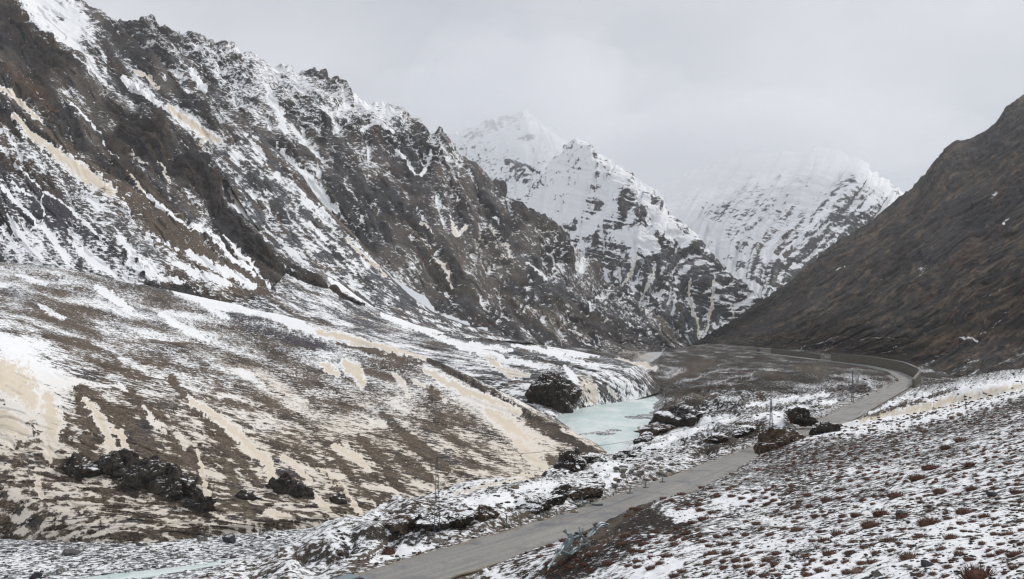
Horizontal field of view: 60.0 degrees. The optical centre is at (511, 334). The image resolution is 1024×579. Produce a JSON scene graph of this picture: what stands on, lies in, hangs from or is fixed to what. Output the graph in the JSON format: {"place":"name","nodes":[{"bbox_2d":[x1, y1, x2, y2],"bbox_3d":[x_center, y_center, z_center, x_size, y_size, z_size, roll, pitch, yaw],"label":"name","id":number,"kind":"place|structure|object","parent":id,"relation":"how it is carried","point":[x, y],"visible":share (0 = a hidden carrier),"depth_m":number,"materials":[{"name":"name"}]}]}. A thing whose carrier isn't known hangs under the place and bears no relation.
{"place":"outdoors","nodes":[
{"label":"outdoors","id":0,"kind":"place"},
{"bbox_2d":[16,0,259,230],"bbox_3d":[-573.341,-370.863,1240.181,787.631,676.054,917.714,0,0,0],"label":"snow shoulder spur","id":1,"kind":"structure","parent":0,"point":[126,66],"depth_m":1136.00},
{"bbox_2d":[75,551,273,578],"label":"river ice","id":2,"kind":"structure","parent":0,"point":[144,573],"depth_m":106.02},
{"bbox_2d":[0,0,364,305],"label":"rock spur","id":3,"kind":"structure","parent":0,"point":[96,178],"depth_m":636.52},
{"bbox_2d":[0,262,606,543],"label":"front debris fan","id":4,"kind":"object","parent":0,"point":[224,401],"visible":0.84,"depth_m":179.04},
{"bbox_2d":[62,451,99,477],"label":"rock outcrop","id":5,"kind":"structure","parent":4,"relation":"on","point":[76,465],"depth_m":131.93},
{"bbox_2d":[94,448,139,477],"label":"rock outcrop","id":6,"kind":"structure","parent":4,"relation":"on","point":[119,463],"depth_m":133.97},
{"bbox_2d":[120,455,170,488],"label":"rock outcrop","id":7,"kind":"structure","parent":4,"relation":"on","point":[143,473],"depth_m":131.87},
{"bbox_2d":[146,463,198,499],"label":"rock outcrop","id":8,"kind":"structure","parent":4,"relation":"on","point":[175,482],"depth_m":131.35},
{"bbox_2d":[183,488,215,512],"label":"boulder","id":9,"kind":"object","parent":4,"relation":"on","point":[197,496],"depth_m":128.47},
{"bbox_2d":[235,489,261,500],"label":"boulder","id":10,"kind":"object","parent":4,"relation":"on","point":[244,493],"depth_m":134.77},
{"bbox_2d":[265,477,274,488],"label":"boulder","id":11,"kind":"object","parent":4,"relation":"on","point":[270,482],"depth_m":140.16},
{"bbox_2d":[271,472,314,497],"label":"rock outcrop","id":12,"kind":"structure","parent":4,"relation":"on","point":[284,481],"depth_m":138.84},
{"bbox_2d":[329,493,347,504],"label":"boulder","id":13,"kind":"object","parent":4,"relation":"on","point":[338,498],"depth_m":138.85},
{"bbox_2d":[216,132,533,344],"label":"gully","id":14,"kind":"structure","parent":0,"point":[294,218],"depth_m":908.72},
{"bbox_2d":[118,14,691,352],"bbox_3d":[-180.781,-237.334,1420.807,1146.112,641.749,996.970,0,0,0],"label":"skyline mountain","id":15,"kind":"structure","parent":0,"point":[436,218],"depth_m":1273.76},
{"bbox_2d":[228,262,659,418],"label":"second debris fan","id":16,"kind":"object","parent":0,"point":[513,370],"visible":0.68,"depth_m":488.45},
{"bbox_2d":[525,371,573,412],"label":"rock outcrop","id":17,"kind":"structure","parent":16,"relation":"on","point":[551,389],"depth_m":319.05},
{"bbox_2d":[564,380,581,406],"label":"boulder","id":18,"kind":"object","parent":16,"relation":"on","point":[575,394],"depth_m":336.01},
{"bbox_2d":[0,344,1023,578],"bbox_3d":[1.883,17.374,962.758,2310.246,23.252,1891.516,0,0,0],"label":"valley floor","id":19,"kind":"structure","parent":0,"point":[685,371],"depth_m":93.38,"materials":[{"name":"snow"}]},
{"bbox_2d":[29,573,42,578],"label":"boulder","id":20,"kind":"object","parent":19,"relation":"on","point":[36,575],"visible":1,"depth_m":103.58,"materials":[{"name":"stone"}]},
{"bbox_2d":[55,567,65,572],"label":"boulder","id":21,"kind":"object","parent":19,"relation":"on","point":[62,569],"visible":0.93,"depth_m":106.27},
{"bbox_2d":[62,548,80,555],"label":"boulder","id":22,"kind":"object","parent":19,"relation":"on","point":[67,551],"visible":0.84,"depth_m":114.46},
{"bbox_2d":[136,542,147,545],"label":"boulder","id":23,"kind":"object","parent":19,"relation":"on","point":[141,543],"visible":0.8,"depth_m":119.61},
{"bbox_2d":[0,526,317,578],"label":"river cobbles","id":24,"kind":"object","parent":19,"relation":"on","point":[134,569],"visible":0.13,"depth_m":114.26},
{"bbox_2d":[197,535,207,541],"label":"boulder","id":25,"kind":"object","parent":19,"relation":"on","point":[201,538],"visible":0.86,"depth_m":121.91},
{"bbox_2d":[222,532,235,543],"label":"boulder","id":26,"kind":"object","parent":19,"relation":"on","point":[229,538],"visible":0.95,"depth_m":122.07,"materials":[{"name":"stone"}]},
{"bbox_2d":[380,547,396,554],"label":"dry shrub","id":27,"kind":"object","parent":19,"relation":"on","point":[389,551],"visible":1,"depth_m":84.19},
{"bbox_2d":[383,513,417,534],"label":"rock ledge","id":28,"kind":"object","parent":19,"relation":"on","point":[403,523],"visible":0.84,"depth_m":91.31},
{"bbox_2d":[415,510,450,529],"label":"rock ledge","id":29,"kind":"object","parent":19,"relation":"on","point":[424,521],"visible":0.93,"depth_m":90.09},
{"bbox_2d":[432,458,443,542],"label":"lattice mast","id":30,"kind":"object","parent":19,"relation":"on","point":[438,540],"visible":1,"depth_m":87.92,"materials":[{"name":"metal"}]},
{"bbox_2d":[0,458,433,526],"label":"power cable","id":31,"kind":"object","parent":30,"relation":"attached to","point":[202,503],"visible":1,"depth_m":62.83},
{"bbox_2d":[437,399,769,457],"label":"power cable","id":32,"kind":"object","parent":30,"relation":"attached to","point":[592,446],"visible":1,"depth_m":115.76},
{"bbox_2d":[445,510,477,527],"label":"rock ledge","id":33,"kind":"object","parent":19,"relation":"on","point":[463,518],"visible":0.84,"depth_m":91.35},
{"bbox_2d":[475,504,499,521],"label":"rock ledge","id":34,"kind":"object","parent":19,"relation":"on","point":[485,513],"visible":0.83,"depth_m":94.01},
{"bbox_2d":[517,494,562,513],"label":"rock ledge","id":35,"kind":"object","parent":19,"relation":"on","point":[541,504],"visible":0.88,"depth_m":100.11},
{"bbox_2d":[545,483,570,504],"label":"rock ledge","id":36,"kind":"object","parent":19,"relation":"on","point":[561,489],"visible":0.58,"depth_m":106.79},
{"bbox_2d":[553,447,585,472],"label":"rock outcrop","id":37,"kind":"object","parent":19,"relation":"on","point":[572,461],"visible":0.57,"depth_m":147.78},
{"bbox_2d":[564,563,574,569],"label":"dry shrub","id":38,"kind":"object","parent":19,"relation":"on","point":[568,566],"visible":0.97,"depth_m":66.34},
{"bbox_2d":[547,522,608,570],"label":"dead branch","id":39,"kind":"object","parent":19,"relation":"on","point":[565,546],"visible":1,"depth_m":68.58,"materials":[{"name":"wood"}]},
{"bbox_2d":[569,483,604,498],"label":"rock ledge","id":40,"kind":"object","parent":19,"relation":"on","point":[593,489],"visible":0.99,"depth_m":110.42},
{"bbox_2d":[582,567,595,572],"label":"dry shrub","id":41,"kind":"object","parent":19,"relation":"on","point":[587,570],"visible":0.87,"depth_m":62.75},
{"bbox_2d":[581,452,607,462],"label":"rock outcrop","id":42,"kind":"object","parent":19,"relation":"on","point":[589,457],"visible":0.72,"depth_m":153.46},
{"bbox_2d":[601,560,614,565],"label":"dry shrub","id":43,"kind":"object","parent":19,"relation":"on","point":[605,562],"visible":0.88,"depth_m":62.71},
{"bbox_2d":[614,539,628,545],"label":"dry shrub","id":44,"kind":"object","parent":19,"relation":"on","point":[621,543],"visible":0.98,"depth_m":66.78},
{"bbox_2d":[613,450,639,457],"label":"rock ledge","id":45,"kind":"object","parent":19,"relation":"on","point":[626,453],"visible":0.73,"depth_m":157.23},
{"bbox_2d":[633,431,654,444],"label":"rock ledge","id":46,"kind":"object","parent":19,"relation":"on","point":[646,435],"visible":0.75,"depth_m":197.40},
{"bbox_2d":[645,564,656,570],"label":"dry shrub","id":47,"kind":"object","parent":19,"relation":"on","point":[650,567],"visible":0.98,"depth_m":53.80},
{"bbox_2d":[634,422,676,434],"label":"rock outcrop","id":48,"kind":"object","parent":19,"relation":"on","point":[655,428],"visible":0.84,"depth_m":229.53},
{"bbox_2d":[658,552,676,557],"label":"dry shrub","id":49,"kind":"object","parent":19,"relation":"on","point":[665,555],"visible":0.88,"depth_m":57.73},
{"bbox_2d":[667,572,682,578],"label":"dry shrub","id":50,"kind":"object","parent":19,"relation":"on","point":[672,575],"visible":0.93,"depth_m":49.05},
{"bbox_2d":[648,404,707,426],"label":"rock outcrop","id":51,"kind":"object","parent":19,"relation":"on","point":[681,415],"visible":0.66,"depth_m":230.98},
{"bbox_2d":[337,368,1023,575],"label":"bank stones","id":52,"kind":"object","parent":19,"relation":"on","point":[618,481],"visible":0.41,"depth_m":129.63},
{"bbox_2d":[702,549,718,555],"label":"dry shrub","id":53,"kind":"object","parent":19,"relation":"on","point":[714,552],"visible":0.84,"depth_m":53.49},
{"bbox_2d":[702,433,728,443],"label":"rock ledge","id":54,"kind":"object","parent":19,"relation":"on","point":[716,438],"visible":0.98,"depth_m":173.18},
{"bbox_2d":[719,550,736,554],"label":"dry shrub","id":55,"kind":"object","parent":19,"relation":"on","point":[726,552],"visible":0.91,"depth_m":52.44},
{"bbox_2d":[729,557,741,562],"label":"dry shrub","id":56,"kind":"object","parent":19,"relation":"on","point":[734,560],"visible":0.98,"depth_m":48.27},
{"bbox_2d":[732,425,755,436],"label":"rock ledge","id":57,"kind":"object","parent":19,"relation":"on","point":[740,430],"visible":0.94,"depth_m":188.72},
{"bbox_2d":[742,562,755,567],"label":"dry shrub","id":58,"kind":"object","parent":19,"relation":"on","point":[747,565],"visible":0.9,"depth_m":45.43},
{"bbox_2d":[757,571,771,577],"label":"dry shrub","id":59,"kind":"object","parent":19,"relation":"on","point":[767,573],"visible":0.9,"depth_m":39.01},
{"bbox_2d":[769,399,772,427],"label":"lattice mast","id":60,"kind":"object","parent":19,"relation":"on","point":[770,414],"visible":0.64,"depth_m":185.06,"materials":[{"name":"metal"}]},
{"bbox_2d":[753,427,789,454],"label":"rock outcrop","id":61,"kind":"object","parent":19,"relation":"on","point":[770,438],"visible":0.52,"depth_m":129.92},
{"bbox_2d":[768,560,779,566],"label":"dry shrub","id":62,"kind":"object","parent":19,"relation":"on","point":[773,563],"visible":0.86,"depth_m":41.22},
{"bbox_2d":[534,390,1023,578],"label":"slope stones","id":63,"kind":"object","parent":19,"relation":"on","point":[912,545],"visible":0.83,"depth_m":51.26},
{"bbox_2d":[771,349,820,358],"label":"retaining wall","id":64,"kind":"structure","parent":19,"relation":"on","point":[797,353],"depth_m":819.89,"materials":[{"name":"concrete"}]},
{"bbox_2d":[786,429,805,442],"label":"rock outcrop","id":65,"kind":"object","parent":19,"relation":"on","point":[794,435],"visible":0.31,"depth_m":132.40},
{"bbox_2d":[788,526,803,531],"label":"dry shrub","id":66,"kind":"object","parent":19,"relation":"on","point":[796,529],"visible":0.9,"depth_m":55.67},
{"bbox_2d":[784,407,818,426],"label":"rock outcrop","id":67,"kind":"object","parent":19,"relation":"on","point":[800,416],"visible":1,"depth_m":188.38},
{"bbox_2d":[799,571,813,576],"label":"dry shrub","id":68,"kind":"object","parent":19,"relation":"on","point":[805,574],"visible":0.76,"depth_m":36.23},
{"bbox_2d":[817,536,831,542],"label":"dry shrub","id":69,"kind":"object","parent":19,"relation":"on","point":[824,539],"visible":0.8,"depth_m":47.78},
{"bbox_2d":[809,421,840,434],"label":"rock outcrop","id":70,"kind":"object","parent":19,"relation":"on","point":[823,427],"visible":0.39,"depth_m":132.63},
{"bbox_2d":[820,495,834,502],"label":"dry shrub","id":71,"kind":"object","parent":19,"relation":"on","point":[825,499],"visible":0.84,"depth_m":68.11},
{"bbox_2d":[822,560,836,564],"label":"dry shrub","id":72,"kind":"object","parent":19,"relation":"on","point":[829,562],"visible":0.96,"depth_m":37.72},
{"bbox_2d":[820,548,839,555],"bbox_3d":[14.321,9.827,39.777,1.143,0.464,0.801,1,3,3],"label":"dry shrub","id":73,"kind":"object","parent":19,"relation":"on","point":[828,553],"visible":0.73,"depth_m":39.77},
{"bbox_2d":[827,529,845,535],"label":"dry shrub","id":74,"kind":"object","parent":19,"relation":"on","point":[836,533],"visible":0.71,"depth_m":49.20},
{"bbox_2d":[841,568,849,574],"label":"dry shrub","id":75,"kind":"object","parent":19,"relation":"on","point":[844,571],"visible":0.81,"depth_m":34.24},
{"bbox_2d":[851,372,853,402],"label":"lattice mast","id":76,"kind":"object","parent":19,"relation":"on","point":[852,389],"visible":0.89,"depth_m":266.52,"materials":[{"name":"metal"}]},
{"bbox_2d":[815,359,890,374],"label":"guard rail","id":77,"kind":"object","parent":19,"relation":"on","point":[857,364],"visible":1,"depth_m":577.18,"materials":[{"name":"metal"}]},
{"bbox_2d":[850,511,861,517],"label":"dry shrub","id":78,"kind":"object","parent":19,"relation":"on","point":[854,515],"visible":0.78,"depth_m":55.78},
{"bbox_2d":[848,567,864,573],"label":"dry shrub","id":79,"kind":"object","parent":19,"relation":"on","point":[856,570],"visible":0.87,"depth_m":33.95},
{"bbox_2d":[853,560,867,564],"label":"dry shrub","id":80,"kind":"object","parent":19,"relation":"on","point":[860,562],"visible":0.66,"depth_m":35.42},
{"bbox_2d":[858,518,883,528],"bbox_3d":[19.903,10.537,49.157,1.539,0.785,1.278,-2,-5,-7],"label":"dry shrub","id":81,"kind":"object","parent":19,"relation":"on","point":[871,523],"visible":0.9,"depth_m":49.02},
{"bbox_2d":[720,401,1023,487],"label":"shrub tufts","id":82,"kind":"object","parent":19,"relation":"on","point":[900,474],"visible":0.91,"depth_m":90.32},
{"bbox_2d":[870,549,880,555],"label":"dry shrub","id":83,"kind":"object","parent":19,"relation":"on","point":[874,552],"visible":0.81,"depth_m":36.82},
{"bbox_2d":[831,353,921,387],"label":"retaining wall","id":84,"kind":"structure","parent":19,"relation":"on","point":[913,371],"depth_m":538.69,"materials":[{"name":"concrete"}]},
{"bbox_2d":[871,571,882,576],"bbox_3d":[13.310,8.732,32.255,0.492,0.335,0.341,0,0,23],"label":"boulder","id":85,"kind":"object","parent":19,"relation":"on","point":[876,573],"visible":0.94,"depth_m":32.14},
{"bbox_2d":[868,508,890,516],"bbox_3d":[21.837,10.621,52.557,1.741,0.688,1.410,6,4,-24],"label":"dry shrub","id":86,"kind":"object","parent":19,"relation":"on","point":[876,513],"visible":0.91,"depth_m":52.38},
{"bbox_2d":[878,536,899,542],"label":"dry shrub","id":87,"kind":"object","parent":19,"relation":"on","point":[890,539],"visible":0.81,"depth_m":39.70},
{"bbox_2d":[884,491,905,499],"bbox_3d":[25.996,10.874,59.904,1.863,0.746,1.307,3,1,13],"label":"dry shrub","id":88,"kind":"object","parent":19,"relation":"on","point":[891,495],"visible":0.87,"depth_m":59.80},
{"bbox_2d":[895,511,909,518],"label":"dry shrub","id":89,"kind":"object","parent":19,"relation":"on","point":[900,516],"visible":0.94,"depth_m":49.57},
{"bbox_2d":[897,551,919,560],"bbox_3d":[15.106,8.472,33.778,1.292,0.474,0.947,-4,6,-26],"label":"dry shrub","id":90,"kind":"object","parent":19,"relation":"on","point":[907,556],"visible":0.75,"depth_m":33.66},
{"bbox_2d":[905,473,929,480],"bbox_3d":[29.643,10.466,64.818,2.133,0.816,1.474,-1,-4,5],"label":"dry shrub","id":91,"kind":"object","parent":19,"relation":"on","point":[914,477],"visible":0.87,"depth_m":64.59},
{"bbox_2d":[910,533,928,538],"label":"dry shrub","id":92,"kind":"object","parent":19,"relation":"on","point":[918,536],"visible":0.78,"depth_m":39.06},
{"bbox_2d":[921,559,934,566],"bbox_3d":[14.887,8.214,31.773,0.446,0.286,0.552,11,6,8],"label":"boulder","id":93,"kind":"object","parent":19,"relation":"on","point":[925,563],"visible":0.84,"depth_m":31.66,"materials":[{"name":"stone"}]},
{"bbox_2d":[913,516,943,526],"bbox_3d":[20.649,9.350,44.117,1.686,0.769,1.325,-5,-4,-10],"label":"dry shrub","id":94,"kind":"object","parent":19,"relation":"on","point":[927,521],"visible":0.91,"depth_m":43.90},
{"bbox_2d":[919,462,940,470],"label":"dry shrub","id":95,"kind":"object","parent":19,"relation":"on","point":[929,466],"visible":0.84,"depth_m":68.31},
{"bbox_2d":[931,487,946,493],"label":"dry shrub","id":96,"kind":"object","parent":19,"relation":"on","point":[940,491],"visible":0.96,"depth_m":56.87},
{"bbox_2d":[933,546,947,550],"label":"dry shrub","id":97,"kind":"object","parent":19,"relation":"on","point":[939,548],"visible":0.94,"depth_m":33.82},
{"bbox_2d":[938,445,952,450],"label":"dry shrub","id":98,"kind":"object","parent":19,"relation":"on","point":[943,447],"visible":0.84,"depth_m":81.84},
{"bbox_2d":[941,563,953,568],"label":"dry shrub","id":99,"kind":"object","parent":19,"relation":"on","point":[947,566],"visible":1,"depth_m":30.18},
{"bbox_2d":[940,533,960,539],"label":"dry shrub","id":100,"kind":"object","parent":19,"relation":"on","point":[948,536],"visible":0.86,"depth_m":36.05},
{"bbox_2d":[950,436,967,442],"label":"dry shrub","id":101,"kind":"object","parent":19,"relation":"on","point":[959,439],"visible":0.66,"depth_m":86.46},
{"bbox_2d":[952,507,973,514],"bbox_3d":[22.934,8.971,44.937,1.273,0.589,0.980,-1,3,3],"label":"dry shrub","id":102,"kind":"object","parent":19,"relation":"on","point":[962,511],"visible":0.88,"depth_m":44.87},
{"bbox_2d":[961,461,977,466],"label":"dry shrub","id":103,"kind":"object","parent":19,"relation":"on","point":[967,464],"visible":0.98,"depth_m":64.13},
{"bbox_2d":[962,556,976,561],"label":"dry shrub","id":104,"kind":"object","parent":19,"relation":"on","point":[967,559],"visible":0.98,"depth_m":30.09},
{"bbox_2d":[963,484,981,491],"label":"dry shrub","id":105,"kind":"object","parent":19,"relation":"on","point":[970,488],"visible":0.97,"depth_m":54.79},
{"bbox_2d":[953,562,999,578],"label":"dry shrub","id":106,"kind":"object","parent":19,"relation":"on","point":[974,572],"visible":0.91,"depth_m":27.09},
{"bbox_2d":[976,512,991,517],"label":"dry shrub","id":107,"kind":"object","parent":19,"relation":"on","point":[984,515],"visible":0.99,"depth_m":41.93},
{"bbox_2d":[986,491,997,496],"bbox_3d":[27.465,9.129,50.746,0.747,0.382,0.616,7,14,-44],"label":"boulder","id":108,"kind":"object","parent":19,"relation":"on","point":[991,493],"visible":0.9,"depth_m":50.55,"materials":[{"name":"stone"}]},
{"bbox_2d":[993,548,1006,554],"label":"dry shrub","id":109,"kind":"object","parent":19,"relation":"on","point":[999,551],"visible":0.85,"depth_m":30.02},
{"bbox_2d":[996,531,1016,535],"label":"dry shrub","id":110,"kind":"object","parent":19,"relation":"on","point":[1007,533],"visible":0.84,"depth_m":33.81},
{"bbox_2d":[1006,565,1020,569],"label":"dry shrub","id":111,"kind":"object","parent":19,"relation":"on","point":[1013,566],"visible":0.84,"depth_m":26.93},
{"bbox_2d":[1003,550,1023,557],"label":"dry shrub","id":112,"kind":"object","parent":19,"relation":"on","point":[1011,554],"visible":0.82,"depth_m":28.80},
{"bbox_2d":[1008,489,1023,494],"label":"dry shrub","id":113,"kind":"object","parent":19,"relation":"on","point":[1014,491],"visible":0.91,"depth_m":49.47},
{"bbox_2d":[83,0,1023,331],"label":"sky","id":114,"kind":"structure","parent":0,"point":[664,90],"materials":[{"name":"grey"}]},
{"bbox_2d":[447,110,666,206],"bbox_3d":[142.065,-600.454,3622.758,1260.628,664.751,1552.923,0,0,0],"label":"peak","id":115,"kind":"structure","parent":0,"point":[517,152],"depth_m":3361.92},
{"bbox_2d":[555,394,658,453],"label":"river ice","id":116,"kind":"structure","parent":0,"point":[603,418],"depth_m":292.13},
{"bbox_2d":[355,345,911,578],"bbox_3d":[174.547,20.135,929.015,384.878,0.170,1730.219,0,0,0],"label":"road","id":117,"kind":"structure","parent":0,"point":[470,556],"depth_m":94.88,"materials":[{"name":"asphalt"}]},
{"bbox_2d":[334,574,370,578],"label":"parked car","id":118,"kind":"object","parent":117,"relation":"on","point":[349,576],"visible":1,"depth_m":67.99,"materials":[{"name":"grey paint"}]},
{"bbox_2d":[569,501,602,505],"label":"fallen guard rail","id":119,"kind":"object","parent":117,"relation":"on","point":[584,503],"visible":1,"depth_m":104.25,"materials":[{"name":"metal"}]},
{"bbox_2d":[516,138,762,344],"bbox_3d":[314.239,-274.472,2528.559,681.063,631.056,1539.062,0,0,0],"label":"valley mountain","id":120,"kind":"structure","parent":0,"point":[631,236],"depth_m":2064.89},
{"bbox_2d":[658,143,904,298],"bbox_3d":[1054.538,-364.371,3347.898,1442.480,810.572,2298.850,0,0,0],"label":"mountains","id":121,"kind":"structure","parent":0,"point":[764,225],"depth_m":2967.75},
{"bbox_2d":[692,95,1023,376],"bbox_3d":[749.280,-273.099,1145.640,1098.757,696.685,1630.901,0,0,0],"label":"mountain","id":122,"kind":"structure","parent":0,"point":[927,269],"depth_m":901.37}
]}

